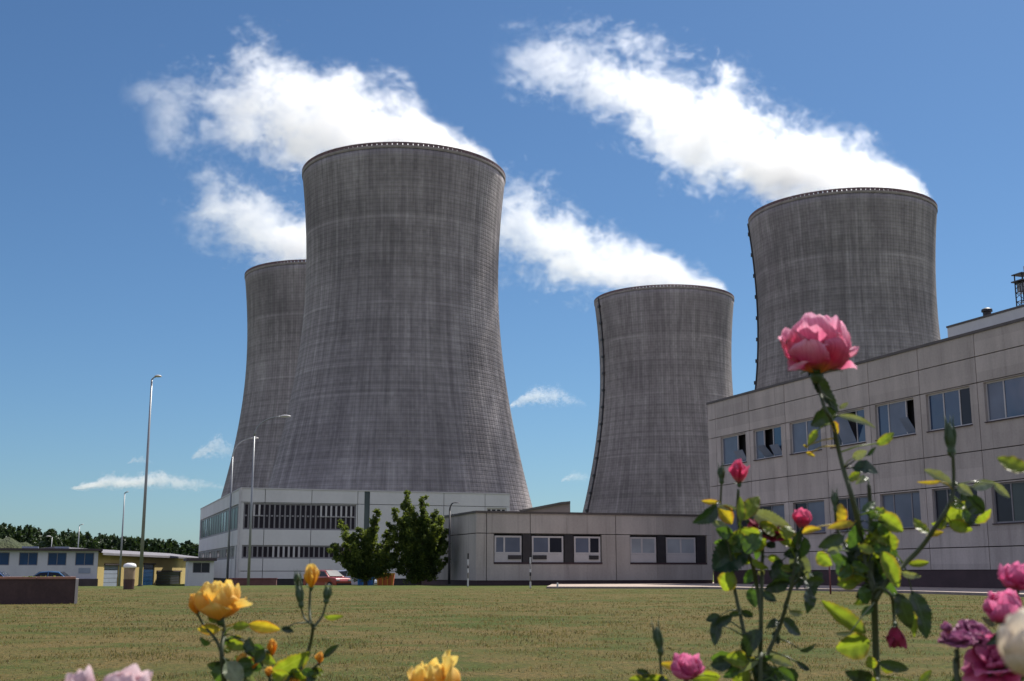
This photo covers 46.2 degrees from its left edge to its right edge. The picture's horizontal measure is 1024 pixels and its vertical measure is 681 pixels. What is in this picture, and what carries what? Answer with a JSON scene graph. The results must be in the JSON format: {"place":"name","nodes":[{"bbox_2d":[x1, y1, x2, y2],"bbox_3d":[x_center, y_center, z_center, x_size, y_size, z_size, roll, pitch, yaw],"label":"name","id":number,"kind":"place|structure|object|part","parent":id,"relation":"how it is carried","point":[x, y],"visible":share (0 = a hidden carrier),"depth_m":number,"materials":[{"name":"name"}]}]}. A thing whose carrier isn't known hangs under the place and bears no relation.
{"place":"outdoors","nodes":[
{"label":"outdoors","id":0,"kind":"place"},
{"bbox_2d":[0,537,45,547],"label":"hillside","id":1,"kind":"structure","parent":0,"point":[8,542],"depth_m":208.64,"materials":[{"name":"green plant"}]},
{"bbox_2d":[46,547,197,585],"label":"depot building","id":2,"kind":"structure","parent":0,"point":[163,568],"depth_m":126.21,"materials":[{"name":"yellow paint"}]},
{"bbox_2d":[103,565,117,585],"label":"garage door","id":3,"kind":"structure","parent":2,"relation":"in","point":[109,575],"depth_m":113.68,"materials":[{"name":"white metal"}]},
{"bbox_2d":[142,565,153,584],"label":"door","id":4,"kind":"structure","parent":2,"relation":"in","point":[147,569],"depth_m":126.58,"materials":[{"name":"blue metal"}]},
{"bbox_2d":[228,578,277,585],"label":"brick wall","id":5,"kind":"structure","parent":0,"point":[256,581],"depth_m":96.08,"materials":[{"name":"brown brick"}]},
{"bbox_2d":[0,573,1023,680],"bbox_3d":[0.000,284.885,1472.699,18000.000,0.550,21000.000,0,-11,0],"label":"ground","id":6,"kind":"structure","parent":0,"point":[474,659],"depth_m":17.09,"materials":[{"name":"green plant"}]},
{"bbox_2d":[0,572,11,576],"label":"parked car","id":7,"kind":"object","parent":6,"relation":"on","point":[3,574],"visible":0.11,"depth_m":95.92,"materials":[{"name":"paint"}]},
{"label":"rear window","id":8,"kind":"part","parent":7,"relation":"part of","materials":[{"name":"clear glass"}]},
{"bbox_2d":[0,575,78,603],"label":"planter wall","id":9,"kind":"structure","parent":6,"relation":"on","point":[37,590],"depth_m":32.23,"materials":[{"name":"brown brick"}]},
{"bbox_2d":[0,546,102,585],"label":"depot building","id":10,"kind":"structure","parent":6,"relation":"on","point":[80,564],"depth_m":106.85,"materials":[{"name":"white paint"}]},
{"bbox_2d":[0,552,9,564],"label":"window","id":11,"kind":"structure","parent":10,"relation":"in","point":[4,556],"depth_m":105.78,"materials":[{"name":"blue glass"}]},
{"bbox_2d":[19,552,37,564],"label":"window","id":12,"kind":"structure","parent":10,"relation":"in","point":[25,558],"depth_m":106.40,"materials":[{"name":"blue glass"}]},
{"bbox_2d":[47,552,66,564],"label":"window","id":13,"kind":"structure","parent":10,"relation":"in","point":[54,558],"depth_m":107.18,"materials":[{"name":"blue glass"}]},
{"bbox_2d":[75,553,93,564],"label":"window","id":14,"kind":"structure","parent":10,"relation":"in","point":[80,558],"depth_m":107.94,"materials":[{"name":"blue glass"}]},
{"bbox_2d":[33,571,70,576],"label":"parked car","id":15,"kind":"object","parent":6,"relation":"on","point":[51,573],"visible":0.07,"depth_m":95.55,"materials":[{"name":"paint"}]},
{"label":"side window","id":16,"kind":"part","parent":15,"relation":"part of","materials":[{"name":"glass"}]},
{"bbox_2d":[0,522,198,556],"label":"woodland","id":17,"kind":"object","parent":6,"relation":"on","point":[30,534],"visible":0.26,"depth_m":295.92,"materials":[{"name":"green plant"}]},
{"bbox_2d":[65,664,152,680],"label":"rose bush","id":18,"kind":"object","parent":6,"relation":"on","point":[132,672],"visible":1,"depth_m":0.91,"materials":[{"name":"pink plant"}]},
{"bbox_2d":[118,491,128,585],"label":"street lamp","id":19,"kind":"object","parent":6,"relation":"on","point":[119,577],"visible":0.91,"depth_m":98.49,"materials":[{"name":"metal"}]},
{"bbox_2d":[123,563,136,588],"bbox_3d":[-18.775,11.562,58.876,0.620,1.270,0.620,0,-11,0],"label":"litter bin","id":20,"kind":"object","parent":6,"relation":"on","point":[129,576],"visible":0.99,"depth_m":58.67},
{"bbox_2d":[137,375,161,585],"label":"street lamp","id":21,"kind":"object","parent":6,"relation":"on","point":[143,519],"visible":0.94,"depth_m":73.44,"materials":[{"name":"metal"}]},
{"bbox_2d":[183,558,216,585],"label":"gatehouse","id":22,"kind":"object","parent":6,"relation":"on","point":[199,571],"visible":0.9,"depth_m":94.61,"materials":[{"name":"white paint"}]},
{"bbox_2d":[193,562,209,572],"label":"window","id":23,"kind":"structure","parent":22,"relation":"in","point":[198,567],"depth_m":94.73,"materials":[{"name":"grey glass"}]},
{"bbox_2d":[226,437,257,579],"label":"street lamp","id":24,"kind":"object","parent":6,"relation":"on","point":[228,555],"visible":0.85,"depth_m":108.84,"materials":[{"name":"metal"}]},
{"bbox_2d":[221,259,305,497],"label":"cooling tower","id":25,"kind":"structure","parent":6,"relation":"on","point":[275,294],"depth_m":602.12,"materials":[{"name":"concrete"}]},
{"bbox_2d":[188,563,342,680],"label":"rose bush","id":26,"kind":"object","parent":6,"relation":"on","point":[217,602],"visible":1,"depth_m":1.50,"materials":[{"name":"yellow plant"}]},
{"bbox_2d":[247,415,290,585],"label":"street lamp","id":27,"kind":"object","parent":6,"relation":"on","point":[249,551],"visible":0.94,"depth_m":96.12,"materials":[{"name":"metal"}]},
{"bbox_2d":[303,570,351,584],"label":"parked car","id":28,"kind":"object","parent":6,"relation":"on","point":[334,577],"visible":0.46,"depth_m":89.37,"materials":[{"name":"paint"}]},
{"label":"side window","id":29,"kind":"part","parent":28,"relation":"part of","materials":[{"name":"black glass"}]},
{"bbox_2d":[198,487,509,584],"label":"white building","id":30,"kind":"structure","parent":6,"relation":"on","point":[293,529],"depth_m":106.47,"materials":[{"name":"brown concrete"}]},
{"bbox_2d":[200,546,234,559],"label":"window","id":31,"kind":"structure","parent":30,"relation":"in","point":[221,553],"depth_m":119.04,"materials":[{"name":"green glass"}]},
{"bbox_2d":[200,504,238,539],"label":"window","id":32,"kind":"structure","parent":30,"relation":"in","point":[216,524],"depth_m":120.74,"materials":[{"name":"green glass"}]},
{"bbox_2d":[242,545,343,558],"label":"window","id":33,"kind":"structure","parent":30,"relation":"in","point":[257,551],"depth_m":105.08,"materials":[{"name":"brown glass"}]},
{"bbox_2d":[243,503,355,530],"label":"window","id":34,"kind":"structure","parent":30,"relation":"in","point":[273,516],"depth_m":105.83,"materials":[{"name":"brown glass"}]},
{"bbox_2d":[487,508,505,510],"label":"window","id":35,"kind":"structure","parent":30,"relation":"in","point":[488,509],"depth_m":112.08,"materials":[{"name":"grey glass"}]},
{"bbox_2d":[337,570,376,584],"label":"parked car","id":36,"kind":"object","parent":6,"relation":"on","point":[344,574],"visible":0.06,"depth_m":93.49,"materials":[{"name":"paint"}]},
{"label":"side window","id":37,"kind":"part","parent":36,"relation":"part of","materials":[{"name":"glass"}]},
{"bbox_2d":[326,508,400,584],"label":"tree","id":38,"kind":"object","parent":6,"relation":"on","point":[363,559],"visible":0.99,"depth_m":78.32,"materials":[{"name":"green plant"}]},
{"bbox_2d":[357,577,374,584],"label":"waste skip","id":39,"kind":"object","parent":6,"relation":"on","point":[370,582],"visible":0.14,"depth_m":86.27,"materials":[{"name":"paint"}]},
{"bbox_2d":[377,573,394,584],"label":"waste skip","id":40,"kind":"object","parent":6,"relation":"on","point":[388,581],"visible":0.4,"depth_m":86.28,"materials":[{"name":"paint"}]},
{"bbox_2d":[268,142,532,510],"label":"cooling tower","id":41,"kind":"structure","parent":6,"relation":"on","point":[399,383],"depth_m":433.62,"materials":[{"name":"concrete"}]},
{"bbox_2d":[385,490,451,584],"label":"tree","id":42,"kind":"object","parent":6,"relation":"on","point":[421,541],"visible":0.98,"depth_m":78.16,"materials":[{"name":"green plant"}]},
{"bbox_2d":[407,649,460,680],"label":"rose","id":43,"kind":"object","parent":6,"relation":"on","point":[435,670],"visible":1,"depth_m":1.34,"materials":[{"name":"yellow plant"}]},
{"bbox_2d":[447,502,458,584],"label":"street lamp","id":44,"kind":"object","parent":6,"relation":"on","point":[449,551],"visible":0.96,"depth_m":77.85,"materials":[{"name":"metal"}]},
{"bbox_2d":[467,553,468,586],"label":"marker post","id":45,"kind":"object","parent":6,"relation":"on","point":[467,569],"visible":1,"depth_m":68.72,"materials":[{"name":"white paint"}]},
{"bbox_2d":[529,557,530,588],"bbox_3d":[0.949,11.977,61.851,0.091,1.581,0.091,0,-11,0],"label":"marker post","id":46,"kind":"object","parent":6,"relation":"on","point":[530,570],"visible":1,"depth_m":61.84,"materials":[{"name":"white paint"}]},
{"bbox_2d":[519,501,569,511],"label":"storage hall","id":47,"kind":"structure","parent":6,"relation":"on","point":[560,507],"depth_m":130.86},
{"bbox_2d":[416,511,712,585],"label":"building","id":48,"kind":"structure","parent":6,"relation":"on","point":[500,547],"depth_m":77.78,"materials":[{"name":"grey concrete"}]},
{"bbox_2d":[494,536,521,553],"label":"window","id":49,"kind":"structure","parent":48,"relation":"in","point":[502,544],"depth_m":75.97,"materials":[{"name":"white glass"}]},
{"bbox_2d":[531,536,562,553],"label":"window","id":50,"kind":"structure","parent":48,"relation":"in","point":[539,544],"depth_m":76.84,"materials":[{"name":"white glass"}]},
{"bbox_2d":[574,536,599,553],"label":"window","id":51,"kind":"structure","parent":48,"relation":"in","point":[582,544],"depth_m":77.75,"materials":[{"name":"white glass"}]},
{"bbox_2d":[630,537,655,554],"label":"window","id":52,"kind":"structure","parent":48,"relation":"in","point":[638,545],"depth_m":79.07,"materials":[{"name":"grey glass"}]},
{"bbox_2d":[665,537,695,554],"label":"window","id":53,"kind":"structure","parent":48,"relation":"in","point":[674,545],"depth_m":79.96,"materials":[{"name":"grey glass"}]},
{"bbox_2d":[583,284,733,572],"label":"cooling tower","id":54,"kind":"structure","parent":6,"relation":"on","point":[665,357],"depth_m":652.88,"materials":[{"name":"concrete"}]},
{"bbox_2d":[628,620,720,680],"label":"rose bush","id":55,"kind":"object","parent":6,"relation":"on","point":[685,667],"visible":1,"depth_m":1.30,"materials":[{"name":"pink plant"}]},
{"bbox_2d":[692,459,823,680],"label":"rose bush","id":56,"kind":"object","parent":6,"relation":"on","point":[733,551],"visible":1,"depth_m":1.55,"materials":[{"name":"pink plant"}]},
{"bbox_2d":[546,587,1023,596],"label":"kerb","id":57,"kind":"structure","parent":6,"relation":"on","point":[919,592],"depth_m":57.98,"materials":[{"name":"concrete"}]},
{"bbox_2d":[828,566,831,593],"bbox_3d":[12.215,9.044,46.122,0.100,1.390,0.100,0,-11,0],"label":"barrier post","id":58,"kind":"object","parent":6,"relation":"on","point":[830,579],"visible":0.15,"depth_m":46.07,"materials":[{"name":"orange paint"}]},
{"bbox_2d":[747,187,940,388],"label":"cooling tower","id":59,"kind":"structure","parent":6,"relation":"on","point":[860,262],"depth_m":492.12,"materials":[{"name":"concrete"}]},
{"bbox_2d":[778,312,1009,680],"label":"rose bush","id":60,"kind":"object","parent":6,"relation":"on","point":[815,347],"visible":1,"depth_m":1.43,"materials":[{"name":"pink plant"}]},
{"bbox_2d":[937,455,1023,680],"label":"rose bush","id":61,"kind":"object","parent":6,"relation":"on","point":[983,659],"visible":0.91,"depth_m":1.16,"materials":[{"name":"pink plant"}]},
{"bbox_2d":[997,608,1023,677],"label":"rose bush","id":62,"kind":"object","parent":6,"relation":"on","point":[1010,636],"visible":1,"depth_m":0.59,"materials":[{"name":"beige plant"}]},
{"bbox_2d":[0,0,1023,546],"label":"sky","id":63,"kind":"structure","parent":0,"point":[154,154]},
{"bbox_2d":[547,582,1023,593],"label":"pavement","id":64,"kind":"structure","parent":0,"point":[944,589],"depth_m":62.76,"materials":[{"name":"concrete"}]},
{"bbox_2d":[706,304,1023,588],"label":"office building","id":65,"kind":"structure","parent":0,"point":[968,375],"depth_m":61.98,"materials":[{"name":"grey concrete"}]},
{"bbox_2d":[722,433,745,464],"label":"window","id":66,"kind":"structure","parent":65,"relation":"in","point":[731,452],"depth_m":79.24,"materials":[{"name":"grey glass"}]},
{"bbox_2d":[725,511,746,531],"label":"window","id":67,"kind":"structure","parent":65,"relation":"in","point":[734,525],"depth_m":78.28,"materials":[{"name":"grey glass"}]},
{"bbox_2d":[755,425,781,459],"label":"window","id":68,"kind":"structure","parent":65,"relation":"in","point":[762,452],"depth_m":74.63,"materials":[{"name":"grey glass"}]},
{"bbox_2d":[759,504,784,519],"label":"window","id":69,"kind":"structure","parent":65,"relation":"in","point":[778,509],"depth_m":73.66,"materials":[{"name":"grey glass"}]},
{"bbox_2d":[791,419,820,453],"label":"window","id":70,"kind":"structure","parent":65,"relation":"in","point":[801,430],"depth_m":71.49,"materials":[{"name":"clear glass"}]},
{"bbox_2d":[795,500,825,532],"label":"window","id":71,"kind":"structure","parent":65,"relation":"in","point":[816,508],"depth_m":69.69,"materials":[{"name":"clear glass"}]},
{"bbox_2d":[832,408,865,445],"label":"window","id":72,"kind":"structure","parent":65,"relation":"in","point":[846,436],"depth_m":66.71,"materials":[{"name":"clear glass"}]},
{"bbox_2d":[837,496,867,531],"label":"window","id":73,"kind":"structure","parent":65,"relation":"in","point":[862,500],"depth_m":66.13,"materials":[{"name":"clear glass"}]},
{"bbox_2d":[877,398,915,437],"bbox_3d":[20.049,4.133,63.154,0.601,1.880,3.250,4,-12,-19],"label":"window","id":74,"kind":"structure","parent":65,"relation":"in","point":[893,416],"depth_m":63.41,"materials":[{"name":"blue glass"}]},
{"bbox_2d":[882,491,920,527],"bbox_3d":[20.299,8.828,62.340,0.070,1.850,3.250,4,-12,-19],"label":"window","id":75,"kind":"structure","parent":65,"relation":"in","point":[906,505],"depth_m":62.17,"materials":[{"name":"blue glass"}]},
{"bbox_2d":[928,386,971,430],"bbox_3d":[21.704,3.399,59.344,0.070,1.880,3.250,4,-12,-19],"label":"window","id":76,"kind":"structure","parent":65,"relation":"in","point":[955,403],"depth_m":59.39,"materials":[{"name":"blue glass"}]},
{"bbox_2d":[934,486,978,525],"bbox_3d":[21.704,8.078,58.443,0.070,1.850,3.250,4,-12,-19],"label":"window","id":77,"kind":"structure","parent":65,"relation":"in","point":[941,497],"depth_m":59.46,"materials":[{"name":"clear glass"}]},
{"bbox_2d":[985,375,1023,420],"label":"window","id":78,"kind":"structure","parent":65,"relation":"in","point":[1005,397],"depth_m":55.82,"materials":[{"name":"blue glass"}]},
{"bbox_2d":[993,481,1023,522],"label":"window","id":79,"kind":"structure","parent":65,"relation":"in","point":[1007,510],"depth_m":55.08,"materials":[{"name":"grey glass"}]},
{"bbox_2d":[1011,266,1023,305],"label":"roof mast","id":80,"kind":"object","parent":65,"relation":"on","point":[1020,285],"visible":1,"depth_m":57.84,"materials":[{"name":"grey metal"}]}
]}

